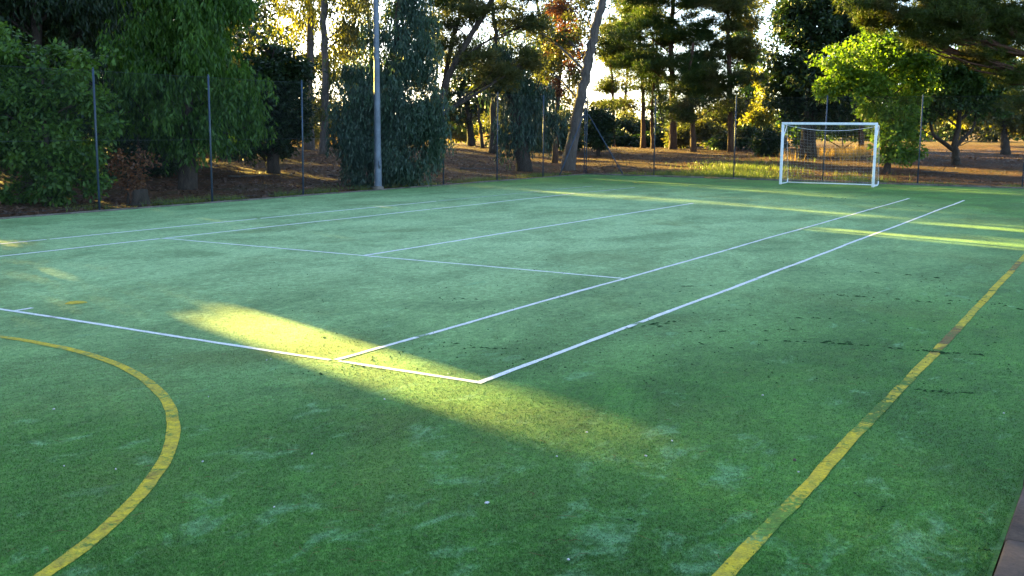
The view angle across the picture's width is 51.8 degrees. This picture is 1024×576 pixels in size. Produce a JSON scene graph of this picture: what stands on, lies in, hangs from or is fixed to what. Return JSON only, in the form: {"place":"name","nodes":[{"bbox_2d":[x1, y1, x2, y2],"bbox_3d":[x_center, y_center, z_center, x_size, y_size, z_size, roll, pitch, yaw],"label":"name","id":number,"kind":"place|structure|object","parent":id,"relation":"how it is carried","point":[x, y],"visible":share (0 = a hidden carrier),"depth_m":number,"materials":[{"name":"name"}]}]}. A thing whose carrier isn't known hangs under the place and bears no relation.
{"place":"outdoors","nodes":[
{"label":"outdoors","id":0,"kind":"place"},
{"bbox_2d":[0,130,1023,575],"bbox_3d":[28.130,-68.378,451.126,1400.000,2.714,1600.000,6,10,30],"label":"ground","id":1,"kind":"structure","parent":0,"point":[1000,164],"depth_m":42.81,"materials":[{"name":"brown soil"}]},
{"bbox_2d":[0,7,6,20],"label":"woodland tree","id":2,"kind":"object","parent":1,"relation":"on","point":[3,14],"visible":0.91,"depth_m":31.13,"materials":[{"name":"green plant"}]},
{"bbox_2d":[0,19,130,206],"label":"leafy shrub","id":3,"kind":"object","parent":1,"relation":"on","point":[11,53],"visible":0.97,"depth_m":23.85,"materials":[{"name":"green plant"}]},
{"bbox_2d":[0,0,131,132],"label":"woodland tree","id":4,"kind":"object","parent":1,"relation":"on","point":[57,36],"visible":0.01,"depth_m":35.56,"materials":[{"name":"green plant"}]},
{"bbox_2d":[0,0,153,164],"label":"evergreen tree","id":5,"kind":"object","parent":1,"relation":"on","point":[94,12],"visible":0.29,"depth_m":32.93,"materials":[{"name":"green plant"}]},
{"bbox_2d":[30,1,139,148],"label":"woodland tree","id":6,"kind":"object","parent":1,"relation":"on","point":[46,39],"visible":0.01,"depth_m":40.15,"materials":[{"name":"green plant"}]},
{"bbox_2d":[100,146,161,202],"bbox_3d":[-9.053,-2.587,25.058,1.559,1.612,1.230,-5,10,-33],"label":"dead shrub","id":7,"kind":"object","parent":1,"relation":"on","point":[130,175],"visible":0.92,"depth_m":24.99,"materials":[{"name":"brown plant"}]},
{"bbox_2d":[131,189,150,205],"bbox_3d":[-8.599,-2.036,24.361,0.485,0.520,0.472,6,10,30],"label":"tree stump","id":8,"kind":"object","parent":1,"relation":"on","point":[140,199],"visible":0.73,"depth_m":24.23,"materials":[{"name":"brown plant"}]},
{"bbox_2d":[52,0,279,160],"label":"woodland tree","id":9,"kind":"object","parent":1,"relation":"on","point":[253,33],"visible":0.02,"depth_m":39.51,"materials":[{"name":"green plant"}]},
{"bbox_2d":[82,92,252,178],"bbox_3d":[-11.005,-4.718,33.017,5.408,2.945,3.338,-6,11,-36],"label":"undergrowth bush","id":10,"kind":"object","parent":1,"relation":"on","point":[174,165],"visible":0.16,"depth_m":32.02,"materials":[{"name":"green plant"}]},
{"bbox_2d":[90,0,278,189],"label":"weeping tree","id":11,"kind":"object","parent":1,"relation":"on","point":[161,44],"visible":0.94,"depth_m":28.87,"materials":[{"name":"green plant"}]},
{"bbox_2d":[227,20,287,81],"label":"skyline tree","id":12,"kind":"object","parent":1,"relation":"on","point":[246,39],"depth_m":63.91,"materials":[{"name":"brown plant"}]},
{"bbox_2d":[226,0,305,66],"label":"woodland tree","id":13,"kind":"object","parent":1,"relation":"on","point":[267,16],"visible":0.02,"depth_m":62.00,"materials":[{"name":"green plant"}]},
{"bbox_2d":[227,23,327,173],"bbox_3d":[-8.753,-6.396,36.222,4.497,5.364,2.912,2,9,9],"label":"broadleaf tree","id":14,"kind":"object","parent":1,"relation":"on","point":[275,62],"visible":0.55,"depth_m":35.82,"materials":[{"name":"green plant"}]},
{"bbox_2d":[228,0,342,147],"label":"broadleaf tree","id":15,"kind":"object","parent":1,"relation":"on","point":[274,11],"visible":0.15,"depth_m":57.98,"materials":[{"name":"green plant"}]},
{"bbox_2d":[226,0,347,150],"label":"eucalyptus tree","id":16,"kind":"object","parent":1,"relation":"on","point":[311,17],"visible":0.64,"depth_m":51.83,"materials":[{"name":"green plant"}]},
{"bbox_2d":[0,174,584,218],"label":"kerb","id":17,"kind":"structure","parent":1,"relation":"on","point":[259,198],"depth_m":25.84,"materials":[{"name":"concrete"}]},
{"bbox_2d":[0,66,585,214],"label":"chain link fence","id":18,"kind":"object","parent":1,"relation":"on","point":[209,140],"visible":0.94,"depth_m":26.50,"materials":[{"name":"grey metal"}]},
{"bbox_2d":[296,95,342,142],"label":"undergrowth bush","id":19,"kind":"object","parent":1,"relation":"on","point":[316,134],"visible":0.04,"depth_m":65.25,"materials":[{"name":"green plant"}]},
{"bbox_2d":[294,0,380,153],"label":"eucalyptus tree","id":20,"kind":"object","parent":1,"relation":"on","point":[352,30],"visible":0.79,"depth_m":47.87,"materials":[{"name":"green plant"}]},
{"bbox_2d":[327,0,384,103],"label":"slender tree","id":21,"kind":"object","parent":1,"relation":"on","point":[332,29],"visible":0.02,"depth_m":71.94,"materials":[{"name":"green plant"}]},
{"bbox_2d":[372,0,383,189],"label":"lamp pole","id":22,"kind":"object","parent":1,"relation":"on","point":[377,158],"visible":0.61,"depth_m":30.31,"materials":[{"name":"metal"}]},
{"bbox_2d":[319,0,455,128],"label":"skyline tree","id":23,"kind":"object","parent":1,"relation":"on","point":[336,88],"visible":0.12,"depth_m":59.81,"materials":[{"name":"green plant"}]},
{"bbox_2d":[324,0,458,187],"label":"weeping tree","id":24,"kind":"object","parent":1,"relation":"on","point":[403,59],"visible":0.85,"depth_m":32.20,"materials":[{"name":"green plant"}]},
{"bbox_2d":[412,0,462,105],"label":"slender tree","id":25,"kind":"object","parent":1,"relation":"on","point":[443,37],"visible":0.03,"depth_m":69.92,"materials":[{"name":"green plant"}]},
{"bbox_2d":[425,0,467,171],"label":"leaning pine","id":26,"kind":"object","parent":1,"relation":"on","point":[440,3],"visible":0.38,"depth_m":40.91,"materials":[{"name":"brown plant"}]},
{"bbox_2d":[445,122,482,143],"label":"undergrowth bush","id":27,"kind":"object","parent":1,"relation":"on","point":[461,136],"visible":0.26,"depth_m":71.45,"materials":[{"name":"green plant"}]},
{"bbox_2d":[437,44,500,145],"bbox_3d":[-2.855,-11.361,62.028,4.504,6.446,2.927,0,9,-5],"label":"tree","id":28,"kind":"object","parent":1,"relation":"on","point":[452,118],"visible":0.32,"depth_m":61.76,"materials":[{"name":"green plant"}]},
{"bbox_2d":[461,57,490,148],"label":"sapling","id":29,"kind":"object","parent":1,"relation":"on","point":[480,131],"visible":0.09,"depth_m":59.92,"materials":[{"name":"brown plant"}]},
{"bbox_2d":[455,92,508,127],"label":"undergrowth bush","id":30,"kind":"object","parent":1,"relation":"on","point":[465,114],"visible":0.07,"depth_m":104.39,"materials":[{"name":"green plant"}]},
{"bbox_2d":[473,120,500,133],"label":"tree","id":31,"kind":"object","parent":1,"relation":"on","point":[484,130],"visible":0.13,"depth_m":128.59,"materials":[{"name":"green plant"}]},
{"bbox_2d":[430,0,560,172],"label":"leaning pine","id":32,"kind":"object","parent":1,"relation":"on","point":[476,12],"visible":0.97,"depth_m":40.26,"materials":[{"name":"green plant"}]},
{"bbox_2d":[474,0,532,132],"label":"slender tree","id":33,"kind":"object","parent":1,"relation":"on","point":[502,28],"visible":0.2,"depth_m":83.68,"materials":[{"name":"green plant"}]},
{"bbox_2d":[443,0,572,152],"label":"skyline tree","id":34,"kind":"object","parent":1,"relation":"on","point":[491,114],"visible":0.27,"depth_m":55.89,"materials":[{"name":"green plant"}]},
{"bbox_2d":[0,174,1023,575],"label":"sports court","id":35,"kind":"object","parent":1,"relation":"on","point":[756,240],"visible":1,"depth_m":8.46,"materials":[{"name":"green plastic"}]},
{"bbox_2d":[0,277,1023,575],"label":"turf fibres","id":36,"kind":"object","parent":35,"relation":"on","point":[460,545],"visible":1,"depth_m":5.41,"materials":[{"name":"green plastic"}]},
{"bbox_2d":[53,394,1004,507],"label":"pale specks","id":37,"kind":"object","parent":35,"relation":"on","point":[384,399],"visible":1,"depth_m":5.99,"materials":[{"name":"white"}]},
{"bbox_2d":[270,197,1022,550],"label":"moss tufts","id":38,"kind":"object","parent":35,"relation":"on","point":[732,347],"visible":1,"depth_m":9.05,"materials":[{"name":"green plant"}]},
{"bbox_2d":[779,122,879,186],"bbox_3d":[10.548,-4.439,34.937,3.062,2.060,1.028,5,10,28],"label":"goal","id":39,"kind":"object","parent":35,"relation":"on","point":[875,135],"visible":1,"depth_m":34.84,"materials":[{"name":"white paint"}]},
{"bbox_2d":[0,144,1023,216],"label":"leaf litter","id":40,"kind":"object","parent":1,"relation":"on","point":[265,195],"visible":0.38,"depth_m":38.02,"materials":[{"name":"brown plant"}]},
{"bbox_2d":[228,165,271,176],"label":"fallen branch","id":41,"kind":"object","parent":40,"relation":"on","point":[241,175],"visible":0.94,"depth_m":33.95,"materials":[{"name":"brown wood"}]},
{"bbox_2d":[460,162,492,169],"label":"fallen branch","id":42,"kind":"object","parent":40,"relation":"on","point":[476,168],"visible":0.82,"depth_m":42.97,"materials":[{"name":"brown wood"}]},
{"bbox_2d":[602,154,635,167],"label":"fallen branch","id":43,"kind":"object","parent":40,"relation":"on","point":[616,166],"visible":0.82,"depth_m":46.00,"materials":[{"name":"brown wood"}]},
{"bbox_2d":[921,165,957,172],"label":"fallen branch","id":44,"kind":"object","parent":40,"relation":"on","point":[937,171],"visible":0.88,"depth_m":41.01,"materials":[{"name":"brown wood"}]},
{"bbox_2d":[483,38,570,171],"bbox_3d":[0.548,-7.411,43.525,3.413,5.645,2.815,-5,10,-30],"label":"ivy covered tree","id":45,"kind":"object","parent":1,"relation":"on","point":[533,91],"visible":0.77,"depth_m":42.87,"materials":[{"name":"green plant"}]},
{"bbox_2d":[484,116,583,150],"bbox_3d":[0.865,-8.714,59.249,7.602,2.403,3.477,8,11,40],"label":"undergrowth bush","id":46,"kind":"object","parent":1,"relation":"on","point":[563,142],"visible":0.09,"depth_m":57.78,"materials":[{"name":"green plant"}]},
{"bbox_2d":[50,171,1020,211],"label":"green grass","id":47,"kind":"structure","parent":1,"relation":"on","point":[332,190],"depth_m":29.86,"materials":[{"name":"green plant"}]},
{"bbox_2d":[291,132,791,148],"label":"dry grass","id":48,"kind":"structure","parent":1,"relation":"on","point":[317,142],"depth_m":65.90,"materials":[{"name":"beige plant"}]},
{"bbox_2d":[520,0,573,111],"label":"slender tree","id":49,"kind":"object","parent":1,"relation":"on","point":[534,78],"visible":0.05,"depth_m":81.62,"materials":[{"name":"green plant"}]},
{"bbox_2d":[538,0,586,162],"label":"dry tree","id":50,"kind":"object","parent":1,"relation":"on","point":[558,9],"visible":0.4,"depth_m":48.83,"materials":[{"name":"brown plant"}]},
{"bbox_2d":[517,0,610,170],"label":"leaning tree","id":51,"kind":"object","parent":1,"relation":"on","point":[583,77],"visible":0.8,"depth_m":45.91,"materials":[{"name":"grey plant"}]},
{"bbox_2d":[523,3,614,112],"bbox_3d":[3.104,-13.052,63.947,7.252,9.376,3.587,1,9,3],"label":"skyline tree","id":52,"kind":"object","parent":1,"relation":"on","point":[595,53],"visible":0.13,"depth_m":63.80,"materials":[{"name":"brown plant"}]},
{"bbox_2d":[579,106,620,155],"bbox_3d":[4.426,-7.948,54.125,2.300,2.827,1.947,-3,9,-20],"label":"round bush","id":53,"kind":"object","parent":1,"relation":"on","point":[601,124],"visible":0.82,"depth_m":53.72,"materials":[{"name":"green plant"}]},
{"bbox_2d":[589,10,635,146],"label":"pine tree","id":54,"kind":"object","parent":1,"relation":"on","point":[609,86],"visible":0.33,"depth_m":65.94,"materials":[{"name":"green plant"}]},
{"bbox_2d":[601,0,640,120],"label":"tree","id":55,"kind":"object","parent":1,"relation":"on","point":[624,112],"visible":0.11,"depth_m":79.90,"materials":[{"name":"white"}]},
{"bbox_2d":[594,2,667,147],"bbox_3d":[7.244,-12.852,63.494,4.978,9.262,4.196,0,9,-6],"label":"pine tree","id":56,"kind":"object","parent":1,"relation":"on","point":[608,49],"visible":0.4,"depth_m":62.74,"materials":[{"name":"green plant"}]},
{"bbox_2d":[616,109,649,124],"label":"tree","id":57,"kind":"object","parent":1,"relation":"on","point":[630,115],"visible":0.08,"depth_m":125.59,"materials":[{"name":"green plant"}]},
{"bbox_2d":[604,115,689,147],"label":"undergrowth bush","id":58,"kind":"object","parent":1,"relation":"on","point":[630,138],"visible":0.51,"depth_m":69.75,"materials":[{"name":"green plant"}]},
{"bbox_2d":[627,40,675,148],"bbox_3d":[8.360,-11.504,62.144,3.215,7.062,3.013,6,10,30],"label":"pine tree","id":59,"kind":"object","parent":1,"relation":"on","point":[651,108],"visible":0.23,"depth_m":61.91,"materials":[{"name":"green plant"}]},
{"bbox_2d":[635,6,692,131],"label":"slender tree","id":60,"kind":"object","parent":1,"relation":"on","point":[663,121],"visible":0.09,"depth_m":77.87,"materials":[{"name":"green plant"}]},
{"bbox_2d":[603,0,745,149],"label":"pine tree","id":61,"kind":"object","parent":1,"relation":"on","point":[703,33],"visible":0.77,"depth_m":58.77,"materials":[{"name":"green plant"}]},
{"bbox_2d":[661,113,727,148],"bbox_3d":[11.324,-9.410,63.847,4.479,2.496,2.691,0,9,-4],"label":"undergrowth bush","id":62,"kind":"object","parent":1,"relation":"on","point":[710,125],"visible":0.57,"depth_m":63.50,"materials":[{"name":"green plant"}]},
{"bbox_2d":[660,42,746,151],"bbox_3d":[10.384,-10.163,56.959,4.698,6.112,4.171,6,10,30],"label":"pine tree","id":63,"kind":"object","parent":1,"relation":"on","point":[704,81],"visible":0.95,"depth_m":56.47,"materials":[{"name":"green plant"}]},
{"bbox_2d":[660,93,753,129],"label":"undergrowth bush","id":64,"kind":"object","parent":1,"relation":"on","point":[723,120],"visible":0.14,"depth_m":73.48,"materials":[{"name":"green plant"}]},
{"bbox_2d":[691,0,767,151],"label":"pine tree","id":65,"kind":"object","parent":1,"relation":"on","point":[742,46],"visible":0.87,"depth_m":57.49,"materials":[{"name":"green plant"}]},
{"bbox_2d":[703,121,759,149],"bbox_3d":[12.658,-8.569,60.017,3.642,1.886,2.311,-2,9,-13],"label":"undergrowth bush","id":66,"kind":"object","parent":1,"relation":"on","point":[721,144],"visible":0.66,"depth_m":59.54,"materials":[{"name":"green plant"}]},
{"bbox_2d":[721,3,770,121],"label":"skyline tree","id":67,"kind":"object","parent":1,"relation":"on","point":[749,90],"visible":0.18,"depth_m":71.71,"materials":[{"name":"green plant"}]},
{"bbox_2d":[714,0,779,128],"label":"slender tree","id":68,"kind":"object","parent":1,"relation":"on","point":[761,7],"visible":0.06,"depth_m":75.57,"materials":[{"name":"green plant"}]},
{"bbox_2d":[736,63,780,131],"bbox_3d":[14.706,-10.687,62.133,2.785,5.389,2.766,6,10,30],"label":"sunlit bush","id":69,"kind":"object","parent":1,"relation":"on","point":[758,119],"visible":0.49,"depth_m":61.79,"materials":[{"name":"yellow plant"}]},
{"bbox_2d":[746,124,792,156],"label":"round bush","id":70,"kind":"object","parent":1,"relation":"on","point":[770,143],"visible":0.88,"depth_m":51.66,"materials":[{"name":"green plant"}]},
{"bbox_2d":[632,154,912,181],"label":"green grass","id":71,"kind":"structure","parent":1,"relation":"on","point":[740,171],"depth_m":41.66,"materials":[{"name":"green plant"}]},
{"bbox_2d":[764,109,791,138],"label":"tree","id":72,"kind":"object","parent":1,"relation":"on","point":[780,124],"visible":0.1,"depth_m":111.15,"materials":[{"name":"green plant"}]},
{"bbox_2d":[585,95,1023,186],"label":"chain link fence","id":73,"kind":"object","parent":1,"relation":"on","point":[744,137],"visible":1,"depth_m":37.71,"materials":[{"name":"grey metal"}]},
{"bbox_2d":[586,173,1023,188],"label":"kerb","id":74,"kind":"structure","parent":1,"relation":"on","point":[809,180],"depth_m":37.16,"materials":[{"name":"concrete"}]},
{"bbox_2d":[751,0,896,157],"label":"conifer","id":75,"kind":"object","parent":1,"relation":"on","point":[802,29],"visible":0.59,"depth_m":49.52,"materials":[{"name":"green plant"}]},
{"bbox_2d":[775,142,884,163],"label":"dry grass","id":76,"kind":"structure","parent":1,"relation":"on","point":[860,151],"depth_m":50.52,"materials":[{"name":"plant"}]},
{"bbox_2d":[784,120,903,148],"bbox_3d":[18.951,-8.897,60.025,7.447,2.498,3.230,1,9,3],"label":"undergrowth bush","id":77,"kind":"object","parent":1,"relation":"on","point":[795,138],"visible":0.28,"depth_m":59.70,"materials":[{"name":"green plant"}]},
{"bbox_2d":[840,118,882,149],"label":"broadleaf tree","id":78,"kind":"object","parent":1,"relation":"on","point":[861,138],"visible":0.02,"depth_m":57.91,"materials":[{"name":"green plant"}]},
{"bbox_2d":[803,26,952,173],"bbox_3d":[14.725,-7.375,41.691,5.842,6.160,3.574,-2,9,-17],"label":"lime leaved tree","id":79,"kind":"object","parent":1,"relation":"on","point":[885,52],"visible":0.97,"depth_m":41.18,"materials":[{"name":"green plant"}]},
{"bbox_2d":[915,130,936,141],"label":"tree","id":80,"kind":"object","parent":1,"relation":"on","point":[928,137],"visible":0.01,"depth_m":94.05,"materials":[{"name":"green plant"}]},
{"bbox_2d":[832,0,1023,112],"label":"overhanging pine","id":81,"kind":"object","parent":1,"relation":"on","point":[922,24],"visible":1,"depth_m":36.59,"materials":[{"name":"green plant"}]},
{"bbox_2d":[922,110,976,141],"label":"tree","id":82,"kind":"object","parent":1,"relation":"on","point":[942,131],"visible":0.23,"depth_m":90.90,"materials":[{"name":"green plant"}]},
{"bbox_2d":[877,32,1023,164],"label":"forked tree","id":83,"kind":"object","parent":1,"relation":"on","point":[961,82],"visible":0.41,"depth_m":43.45,"materials":[{"name":"green plant"}]},
{"bbox_2d":[919,110,1020,145],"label":"undergrowth bush","id":84,"kind":"object","parent":1,"relation":"on","point":[966,125],"visible":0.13,"depth_m":75.66,"materials":[{"name":"green plant"}]},
{"bbox_2d":[970,125,1014,142],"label":"tree","id":85,"kind":"object","parent":1,"relation":"on","point":[988,135],"visible":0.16,"depth_m":89.00,"materials":[{"name":"green plant"}]},
{"bbox_2d":[967,48,1023,154],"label":"broadleaf tree","id":86,"kind":"object","parent":1,"relation":"on","point":[1011,129],"visible":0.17,"depth_m":55.79,"materials":[{"name":"green plant"}]},
{"bbox_2d":[994,480,1023,575],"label":"kerb","id":87,"kind":"structure","parent":1,"relation":"on","point":[1011,561],"depth_m":4.62,"materials":[{"name":"concrete"}]},
{"bbox_2d":[1008,132,1023,140],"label":"tree","id":88,"kind":"object","parent":1,"relation":"on","point":[1021,138],"visible":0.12,"depth_m":87.01,"materials":[{"name":"green plant"}]},
{"bbox_2d":[10,331,1019,566],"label":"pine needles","id":89,"kind":"object","parent":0,"point":[496,524],"visible":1,"depth_m":5.13,"materials":[{"name":"plant"}]},
{"bbox_2d":[242,0,1021,120],"label":"sky","id":90,"kind":"structure","parent":0,"point":[595,70],"materials":[{"name":"white"}]}
]}

